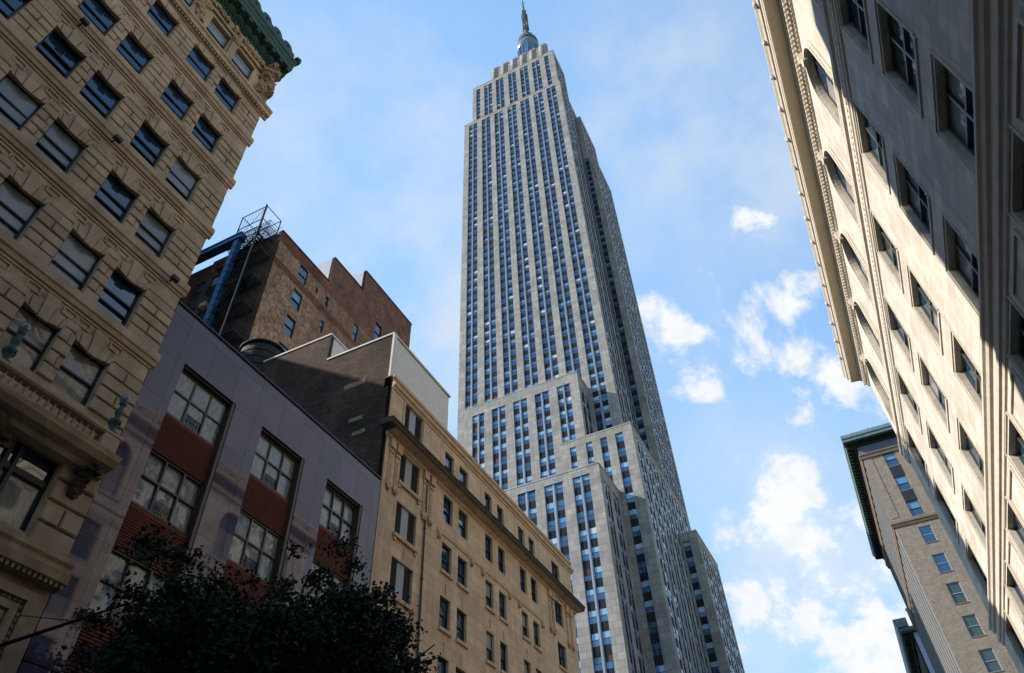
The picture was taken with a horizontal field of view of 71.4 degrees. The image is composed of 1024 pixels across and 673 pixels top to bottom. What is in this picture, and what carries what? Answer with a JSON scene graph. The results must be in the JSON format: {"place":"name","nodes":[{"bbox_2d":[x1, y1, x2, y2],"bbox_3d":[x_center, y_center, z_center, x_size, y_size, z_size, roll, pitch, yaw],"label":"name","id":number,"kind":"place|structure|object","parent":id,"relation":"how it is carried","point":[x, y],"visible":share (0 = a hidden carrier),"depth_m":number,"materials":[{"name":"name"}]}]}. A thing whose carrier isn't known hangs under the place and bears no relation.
{"place":"outdoors","nodes":[
{"label":"outdoors","id":0,"kind":"place"},
{"bbox_2d":[0,0,301,672],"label":"office tower","id":1,"kind":"structure","parent":0,"point":[127,128],"depth_m":26.22,"materials":[{"name":"stone"}]},
{"bbox_2d":[0,0,27,19],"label":"window","id":2,"kind":"structure","parent":1,"relation":"in","point":[8,8],"depth_m":26.27,"materials":[{"name":"blue glass"}]},
{"bbox_2d":[1,322,30,362],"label":"lantern","id":3,"kind":"object","parent":1,"relation":"on","point":[8,352],"visible":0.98,"depth_m":20.91,"materials":[{"name":"green metal"}]},
{"bbox_2d":[0,178,39,239],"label":"window","id":4,"kind":"structure","parent":1,"relation":"in","point":[17,209],"depth_m":23.56,"materials":[{"name":"black glass"}]},
{"bbox_2d":[0,74,40,130],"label":"window","id":5,"kind":"structure","parent":1,"relation":"in","point":[17,107],"depth_m":25.01,"materials":[{"name":"black glass"}]},
{"bbox_2d":[0,305,56,370],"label":"window","id":6,"kind":"structure","parent":1,"relation":"in","point":[35,342],"depth_m":22.44,"materials":[{"name":"black glass"}]},
{"bbox_2d":[0,440,57,531],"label":"window","id":7,"kind":"structure","parent":1,"relation":"in","point":[25,474],"depth_m":20.70,"materials":[{"name":"black glass"}]},
{"bbox_2d":[34,29,82,78],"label":"window","id":8,"kind":"structure","parent":1,"relation":"in","point":[53,48],"depth_m":27.77,"materials":[{"name":"blue glass"}]},
{"bbox_2d":[35,121,83,172],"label":"window","id":9,"kind":"structure","parent":1,"relation":"in","point":[56,143],"depth_m":26.20,"materials":[{"name":"black glass"}]},
{"bbox_2d":[0,602,128,647],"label":"flagpole","id":10,"kind":"object","parent":1,"relation":"attached to","point":[3,644],"visible":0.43,"depth_m":18.54,"materials":[{"name":"black metal"}]},
{"bbox_2d":[48,232,99,290],"bbox_3d":[-15.380,-2.525,24.909,0.110,2.160,1.370,-20,-48,17],"label":"window","id":11,"kind":"structure","parent":1,"relation":"in","point":[74,261],"depth_m":25.04,"materials":[{"name":"black glass"}]},
{"bbox_2d":[50,344,104,405],"bbox_3d":[-14.399,1.291,23.542,0.110,1.900,1.380,-20,-48,17],"label":"window","id":12,"kind":"structure","parent":1,"relation":"in","point":[78,374],"depth_m":23.64,"materials":[{"name":"black glass"}]},
{"bbox_2d":[77,0,116,35],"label":"window","id":13,"kind":"structure","parent":1,"relation":"in","point":[94,10],"depth_m":30.54,"materials":[{"name":"blue glass"}]},
{"bbox_2d":[79,73,120,118],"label":"window","id":14,"kind":"structure","parent":1,"relation":"in","point":[95,91],"depth_m":29.01,"materials":[{"name":"blue glass"}]},
{"bbox_2d":[93,173,135,222],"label":"window","id":15,"kind":"structure","parent":1,"relation":"in","point":[111,195],"depth_m":27.83,"materials":[{"name":"blue glass"}]},
{"bbox_2d":[96,270,140,325],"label":"window","id":16,"kind":"structure","parent":1,"relation":"in","point":[119,297],"depth_m":26.33,"materials":[{"name":"black glass"}]},
{"bbox_2d":[107,394,130,433],"bbox_3d":[-12.954,2.557,23.467,0.403,1.622,0.400,30,-54,-29],"label":"lantern","id":17,"kind":"object","parent":1,"relation":"on","point":[114,422],"visible":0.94,"depth_m":23.37,"materials":[{"name":"green metal"}]},
{"bbox_2d":[116,34,149,73],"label":"window","id":18,"kind":"structure","parent":1,"relation":"in","point":[128,48],"depth_m":31.80,"materials":[{"name":"blue glass"}]},
{"bbox_2d":[129,123,165,167],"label":"window","id":19,"kind":"structure","parent":1,"relation":"in","point":[144,141],"depth_m":30.64,"materials":[{"name":"blue glass"}]},
{"bbox_2d":[134,210,171,257],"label":"window","id":20,"kind":"structure","parent":1,"relation":"in","point":[151,231],"depth_m":29.09,"materials":[{"name":"black glass"}]},
{"bbox_2d":[146,1,175,36],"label":"window","id":21,"kind":"structure","parent":1,"relation":"in","point":[157,14],"depth_m":34.60,"materials":[{"name":"blue glass"}]},
{"bbox_2d":[160,82,190,120],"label":"window","id":22,"kind":"structure","parent":1,"relation":"in","point":[171,96],"depth_m":33.42,"materials":[{"name":"blue glass"}]},
{"bbox_2d":[165,158,197,200],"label":"window","id":23,"kind":"structure","parent":1,"relation":"in","point":[179,177],"depth_m":31.85,"materials":[{"name":"black glass"}]},
{"bbox_2d":[186,47,211,80],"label":"window","id":24,"kind":"structure","parent":1,"relation":"in","point":[194,58],"depth_m":36.19,"materials":[{"name":"blue glass"}]},
{"bbox_2d":[192,116,218,152],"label":"window","id":25,"kind":"structure","parent":1,"relation":"in","point":[202,131],"depth_m":34.71,"materials":[{"name":"blue glass"}]},
{"bbox_2d":[206,20,227,48],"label":"window","id":26,"kind":"structure","parent":1,"relation":"in","point":[212,28],"depth_m":38.91,"materials":[{"name":"black glass"}]},
{"bbox_2d":[214,80,236,111],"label":"window","id":27,"kind":"structure","parent":1,"relation":"in","point":[221,91],"depth_m":37.49,"materials":[{"name":"blue glass"}]},
{"bbox_2d":[231,51,251,78],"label":"window","id":28,"kind":"structure","parent":1,"relation":"in","point":[237,59],"depth_m":40.18,"materials":[{"name":"black glass"}]},
{"bbox_2d":[16,301,381,672],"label":"loft building","id":29,"kind":"structure","parent":0,"point":[231,455],"depth_m":28.00,"materials":[{"name":"purple stone"}]},
{"bbox_2d":[87,548,171,630],"bbox_3d":[-12.180,8.273,22.761,0.133,2.140,2.640,-20,-48,17],"label":"window","id":30,"kind":"structure","parent":29,"relation":"in","point":[115,570],"depth_m":22.64,"materials":[{"name":"grey glass"}]},
{"bbox_2d":[131,449,202,534],"bbox_3d":[-12.316,5.570,25.457,0.138,2.140,2.640,-20,-48,17],"label":"window","id":31,"kind":"structure","parent":29,"relation":"in","point":[166,493],"depth_m":25.51,"materials":[{"name":"glass"}]},
{"bbox_2d":[166,370,227,446],"bbox_3d":[-12.433,2.859,28.146,0.100,2.140,2.640,-20,-48,17],"label":"window","id":32,"kind":"structure","parent":29,"relation":"in","point":[194,406],"depth_m":28.17,"materials":[{"name":"grey glass"}]},
{"bbox_2d":[227,509,281,584],"bbox_3d":[-10.286,8.394,28.390,0.100,2.140,2.640,-20,-48,17],"label":"window","id":33,"kind":"structure","parent":29,"relation":"in","point":[254,546],"depth_m":28.47,"materials":[{"name":"glass"}]},
{"bbox_2d":[250,433,297,501],"bbox_3d":[-10.420,5.690,31.086,0.100,2.140,2.640,-20,-48,17],"label":"window","id":34,"kind":"structure","parent":29,"relation":"in","point":[274,467],"depth_m":31.16,"materials":[{"name":"grey glass"}]},
{"bbox_2d":[308,559,345,609],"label":"window","id":35,"kind":"structure","parent":29,"relation":"in","point":[336,577],"depth_m":31.58,"materials":[{"name":"grey glass"}]},
{"bbox_2d":[319,485,355,543],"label":"window","id":36,"kind":"structure","parent":29,"relation":"in","point":[336,515],"depth_m":34.21,"materials":[{"name":"glass"}]},
{"bbox_2d":[262,332,585,672],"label":"apartment house","id":37,"kind":"structure","parent":0,"point":[471,560],"depth_m":44.79,"materials":[{"name":"beige stone"}]},
{"bbox_2d":[437,658,445,672],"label":"window","id":38,"kind":"structure","parent":37,"relation":"in","point":[441,666],"depth_m":37.79,"materials":[{"name":"black"}]},
{"bbox_2d":[439,597,447,629],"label":"window","id":39,"kind":"structure","parent":37,"relation":"in","point":[443,611],"depth_m":39.78,"materials":[{"name":"black"}]},
{"bbox_2d":[441,544,448,572],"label":"window","id":40,"kind":"structure","parent":37,"relation":"in","point":[445,552],"depth_m":42.10,"materials":[{"name":"black"}]},
{"bbox_2d":[443,497,450,524],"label":"window","id":41,"kind":"structure","parent":37,"relation":"in","point":[446,505],"depth_m":44.41,"materials":[{"name":"black"}]},
{"bbox_2d":[445,453,451,472],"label":"window","id":42,"kind":"structure","parent":37,"relation":"in","point":[448,462],"depth_m":46.89,"materials":[{"name":"black"}]},
{"bbox_2d":[456,610,463,641],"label":"window","id":43,"kind":"structure","parent":37,"relation":"in","point":[460,617],"depth_m":41.04,"materials":[{"name":"black glass"}]},
{"bbox_2d":[457,558,464,585],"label":"window","id":44,"kind":"structure","parent":37,"relation":"in","point":[461,565],"depth_m":43.42,"materials":[{"name":"black"}]},
{"bbox_2d":[458,511,464,538],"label":"window","id":45,"kind":"structure","parent":37,"relation":"in","point":[461,530],"depth_m":45.61,"materials":[{"name":"black"}]},
{"bbox_2d":[485,536,489,560],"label":"window","id":46,"kind":"structure","parent":37,"relation":"in","point":[487,541],"depth_m":47.91,"materials":[{"name":"black"}]},
{"bbox_2d":[486,582,490,607],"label":"window","id":47,"kind":"structure","parent":37,"relation":"in","point":[488,587],"depth_m":45.67,"materials":[{"name":"black"}]},
{"bbox_2d":[486,632,491,661],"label":"window","id":48,"kind":"structure","parent":37,"relation":"in","point":[488,637],"depth_m":43.31,"materials":[{"name":"black"}]},
{"bbox_2d":[498,548,502,572],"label":"window","id":49,"kind":"structure","parent":37,"relation":"in","point":[500,554],"depth_m":49.18,"materials":[{"name":"black"}]},
{"bbox_2d":[499,593,503,617],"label":"window","id":50,"kind":"structure","parent":37,"relation":"in","point":[501,599],"depth_m":46.85,"materials":[{"name":"black"}]},
{"bbox_2d":[500,643,505,671],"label":"window","id":51,"kind":"structure","parent":37,"relation":"in","point":[502,648],"depth_m":44.54,"materials":[{"name":"black"}]},
{"bbox_2d":[554,601,561,626],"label":"window","id":52,"kind":"structure","parent":37,"relation":"in","point":[557,608],"depth_m":55.56,"materials":[{"name":"black"}]},
{"bbox_2d":[558,644,564,667],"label":"window","id":53,"kind":"structure","parent":37,"relation":"in","point":[560,649],"depth_m":53.27,"materials":[{"name":"black"}]},
{"bbox_2d":[192,0,911,672],"label":"sky","id":54,"kind":"structure","parent":0,"point":[358,156],"materials":[{"name":"blue"}]},
{"bbox_2d":[752,0,1023,672],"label":"stone building","id":55,"kind":"structure","parent":0,"point":[903,123],"depth_m":30.44,"materials":[{"name":"stone"}]},
{"bbox_2d":[812,54,837,108],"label":"arched window","id":56,"kind":"structure","parent":55,"relation":"in","point":[826,81],"depth_m":36.28,"materials":[{"name":"black glass"}]},
{"bbox_2d":[832,158,854,204],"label":"arched window","id":57,"kind":"structure","parent":55,"relation":"in","point":[848,188],"depth_m":40.59,"materials":[{"name":"black glass"}]},
{"bbox_2d":[846,0,867,41],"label":"window","id":58,"kind":"structure","parent":55,"relation":"in","point":[855,9],"depth_m":27.65,"materials":[{"name":"black glass"}]},
{"bbox_2d":[850,245,868,282],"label":"arched window","id":59,"kind":"structure","parent":55,"relation":"in","point":[860,265],"depth_m":44.93,"materials":[{"name":"black"}]},
{"bbox_2d":[863,114,885,172],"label":"window","id":60,"kind":"structure","parent":55,"relation":"in","point":[874,141],"depth_m":31.72,"materials":[{"name":"glass"}]},
{"bbox_2d":[880,226,898,272],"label":"window","id":61,"kind":"structure","parent":55,"relation":"in","point":[888,247],"depth_m":36.03,"materials":[{"name":"grey glass"}]},
{"bbox_2d":[893,312,909,351],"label":"window","id":62,"kind":"structure","parent":55,"relation":"in","point":[898,327],"depth_m":40.32,"materials":[{"name":"grey glass"}]},
{"bbox_2d":[886,11,917,95],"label":"window","id":63,"kind":"structure","parent":55,"relation":"in","point":[901,41],"depth_m":24.35,"materials":[{"name":"grey glass"}]},
{"bbox_2d":[903,381,918,416],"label":"window","id":64,"kind":"structure","parent":55,"relation":"in","point":[907,392],"depth_m":44.67,"materials":[{"name":"glass"}]},
{"bbox_2d":[904,167,929,232],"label":"window","id":65,"kind":"structure","parent":55,"relation":"in","point":[916,197],"depth_m":28.69,"materials":[{"name":"grey glass"}]},
{"bbox_2d":[916,280,938,333],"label":"window","id":66,"kind":"structure","parent":55,"relation":"in","point":[925,303],"depth_m":32.95,"materials":[{"name":"grey glass"}]},
{"bbox_2d":[926,367,945,412],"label":"window","id":67,"kind":"structure","parent":55,"relation":"in","point":[939,395],"depth_m":37.22,"materials":[{"name":"grey glass"}]},
{"bbox_2d":[934,436,951,475],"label":"window","id":68,"kind":"structure","parent":55,"relation":"in","point":[941,453],"depth_m":41.59,"materials":[{"name":"glass"}]},
{"bbox_2d":[940,492,955,525],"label":"window","id":69,"kind":"structure","parent":55,"relation":"in","point":[942,498],"depth_m":45.97,"materials":[{"name":"glass"}]},
{"bbox_2d":[944,66,974,156],"bbox_3d":[13.372,-6.482,20.807,0.120,2.900,2.750,-20,-48,17],"label":"window","id":70,"kind":"structure","parent":55,"relation":"in","point":[959,99],"depth_m":21.45,"materials":[{"name":"grey glass"}]},
{"bbox_2d":[954,230,978,298],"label":"window","id":71,"kind":"structure","parent":55,"relation":"in","point":[966,262],"depth_m":25.76,"materials":[{"name":"black glass"}]},
{"bbox_2d":[960,345,981,400],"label":"window","id":72,"kind":"structure","parent":55,"relation":"in","point":[969,370],"depth_m":30.09,"materials":[{"name":"grey glass"}]},
{"bbox_2d":[965,432,983,476],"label":"window","id":73,"kind":"structure","parent":55,"relation":"in","point":[970,447],"depth_m":34.36,"materials":[{"name":"grey glass"}]},
{"bbox_2d":[969,499,985,536],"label":"window","id":74,"kind":"structure","parent":55,"relation":"in","point":[972,508],"depth_m":38.75,"materials":[{"name":"glass"}]},
{"bbox_2d":[972,552,986,584],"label":"window","id":75,"kind":"structure","parent":55,"relation":"in","point":[974,558],"depth_m":43.14,"materials":[{"name":"glass"}]},
{"bbox_2d":[1011,625,1023,653],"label":"window","id":76,"kind":"structure","parent":55,"relation":"in","point":[1012,630],"depth_m":40.06,"materials":[{"name":"grey metal"}]},
{"bbox_2d":[1012,575,1023,605],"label":"window","id":77,"kind":"structure","parent":55,"relation":"in","point":[1014,583],"depth_m":35.87,"materials":[{"name":"glass"}]},
{"bbox_2d":[1013,513,1023,544],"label":"window","id":78,"kind":"structure","parent":55,"relation":"in","point":[1018,527],"depth_m":31.66,"materials":[{"name":"glass"}]},
{"bbox_2d":[1016,429,1023,465],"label":"window","id":79,"kind":"structure","parent":55,"relation":"in","point":[1019,440],"depth_m":27.46,"materials":[{"name":"grey glass"}]},
{"bbox_2d":[1018,313,1023,359],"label":"window","id":80,"kind":"structure","parent":55,"relation":"in","point":[1021,320],"depth_m":23.19,"materials":[{"name":"grey metal"}]},
{"bbox_2d":[892,608,934,672],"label":"corner building","id":81,"kind":"structure","parent":0,"point":[915,658],"depth_m":149.59,"materials":[{"name":"brick"}]},
{"bbox_2d":[840,422,1018,672],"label":"loft tower","id":82,"kind":"structure","parent":0,"point":[910,543],"depth_m":104.39,"materials":[{"name":"grey brick"}]},
{"bbox_2d":[883,452,898,466],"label":"window","id":83,"kind":"structure","parent":82,"relation":"in","point":[890,458],"depth_m":111.45,"materials":[{"name":"blue"}]},
{"bbox_2d":[894,475,910,490],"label":"window","id":84,"kind":"structure","parent":82,"relation":"in","point":[902,482],"depth_m":108.38,"materials":[{"name":"blue"}]},
{"bbox_2d":[906,500,923,515],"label":"window","id":85,"kind":"structure","parent":82,"relation":"in","point":[914,506],"depth_m":105.36,"materials":[{"name":"blue glass"}]},
{"bbox_2d":[918,525,936,542],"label":"window","id":86,"kind":"structure","parent":82,"relation":"in","point":[927,533],"depth_m":102.35,"materials":[{"name":"blue glass"}]},
{"bbox_2d":[931,553,951,572],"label":"window","id":87,"kind":"structure","parent":82,"relation":"in","point":[940,560],"depth_m":99.25,"materials":[{"name":"blue glass"}]},
{"bbox_2d":[946,582,967,603],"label":"window","id":88,"kind":"structure","parent":82,"relation":"in","point":[956,592],"depth_m":96.14,"materials":[{"name":"grey glass"}]},
{"bbox_2d":[962,614,984,636],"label":"window","id":89,"kind":"structure","parent":82,"relation":"in","point":[974,628],"depth_m":92.96,"materials":[{"name":"grey glass"}]},
{"bbox_2d":[978,648,1002,672],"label":"window","id":90,"kind":"structure","parent":82,"relation":"in","point":[988,656],"depth_m":89.88,"materials":[{"name":"grey glass"}]},
{"label":"ground","id":91,"kind":"structure","parent":0,"visible":0},
{"bbox_2d":[195,231,245,325],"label":"steel gantry","id":92,"kind":"object","parent":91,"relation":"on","point":[234,242],"visible":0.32,"depth_m":73.62,"materials":[{"name":"blue metal"}]},
{"bbox_2d":[179,204,411,351],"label":"brick building","id":93,"kind":"structure","parent":91,"relation":"on","point":[284,291],"depth_m":74.92,"materials":[{"name":"brown brick"}]},
{"bbox_2d":[191,282,205,301],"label":"window","id":94,"kind":"structure","parent":93,"relation":"in","point":[199,289],"depth_m":75.70,"materials":[{"name":"black"}]},
{"bbox_2d":[239,338,284,371],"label":"water tank","id":95,"kind":"object","parent":93,"relation":"on","point":[256,352],"visible":0.22,"depth_m":54.17,"materials":[{"name":"black metal"}]},
{"bbox_2d":[283,314,294,337],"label":"window","id":96,"kind":"structure","parent":93,"relation":"in","point":[288,328],"depth_m":70.88,"materials":[{"name":"blue"}]},
{"bbox_2d":[290,289,301,310],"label":"window","id":97,"kind":"structure","parent":93,"relation":"in","point":[296,298],"depth_m":73.65,"materials":[{"name":"blue"}]},
{"bbox_2d":[297,265,307,285],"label":"window","id":98,"kind":"structure","parent":93,"relation":"in","point":[302,275],"depth_m":76.34,"materials":[{"name":"blue"}]},
{"bbox_2d":[457,0,744,672],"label":"skyscraper","id":99,"kind":"structure","parent":91,"relation":"on","point":[563,439],"depth_m":193.80,"materials":[{"name":"stone"}]},
{"bbox_2d":[586,589,594,602],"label":"window","id":100,"kind":"structure","parent":99,"relation":"in","point":[589,593],"depth_m":124.56,"materials":[{"name":"blue"}]},
{"bbox_2d":[588,610,596,624],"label":"window","id":101,"kind":"structure","parent":99,"relation":"in","point":[592,614],"depth_m":121.87,"materials":[{"name":"blue"}]},
{"bbox_2d":[591,632,599,647],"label":"window","id":102,"kind":"structure","parent":99,"relation":"in","point":[595,636],"depth_m":119.15,"materials":[{"name":"blue"}]},
{"bbox_2d":[597,586,604,599],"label":"window","id":103,"kind":"structure","parent":99,"relation":"in","point":[600,590],"depth_m":124.00,"materials":[{"name":"blue"}]},
{"bbox_2d":[599,607,607,621],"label":"window","id":104,"kind":"structure","parent":99,"relation":"in","point":[603,611],"depth_m":121.27,"materials":[{"name":"blue"}]},
{"bbox_2d":[466,56,742,672],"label":"windows","id":105,"kind":"structure","parent":99,"relation":"in","point":[533,514],"depth_m":210.47,"materials":[{"name":"blue"}]},
{"bbox_2d":[602,630,610,644],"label":"window","id":106,"kind":"structure","parent":99,"relation":"in","point":[606,634],"depth_m":118.58,"materials":[{"name":"blue"}]},
{"bbox_2d":[637,561,647,573],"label":"window","id":107,"kind":"structure","parent":99,"relation":"in","point":[642,567],"depth_m":136.59,"materials":[{"name":"blue"}]},
{"bbox_2d":[641,580,650,592],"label":"window","id":108,"kind":"structure","parent":99,"relation":"in","point":[645,585],"depth_m":133.85,"materials":[{"name":"blue"}]},
{"bbox_2d":[644,600,654,613],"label":"window","id":109,"kind":"structure","parent":99,"relation":"in","point":[649,607],"depth_m":131.13,"materials":[{"name":"blue"}]},
{"bbox_2d":[648,620,657,634],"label":"window","id":110,"kind":"structure","parent":99,"relation":"in","point":[653,628],"depth_m":128.42,"materials":[{"name":"black"}]},
{"bbox_2d":[651,642,661,656],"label":"window","id":111,"kind":"structure","parent":99,"relation":"in","point":[656,647],"depth_m":125.74,"materials":[{"name":"blue"}]},
{"bbox_2d":[710,661,719,672],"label":"window","id":112,"kind":"structure","parent":99,"relation":"in","point":[714,664],"depth_m":145.71,"materials":[{"name":"blue"}]},
{"bbox_3d":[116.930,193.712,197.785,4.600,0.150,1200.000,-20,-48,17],"label":"pavement","id":113,"kind":"structure","parent":0,"visible":0},
{"bbox_2d":[49,522,444,672],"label":"street tree","id":114,"kind":"object","parent":113,"relation":"on","point":[215,630],"visible":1,"depth_m":17.75,"materials":[{"name":"green plant"}]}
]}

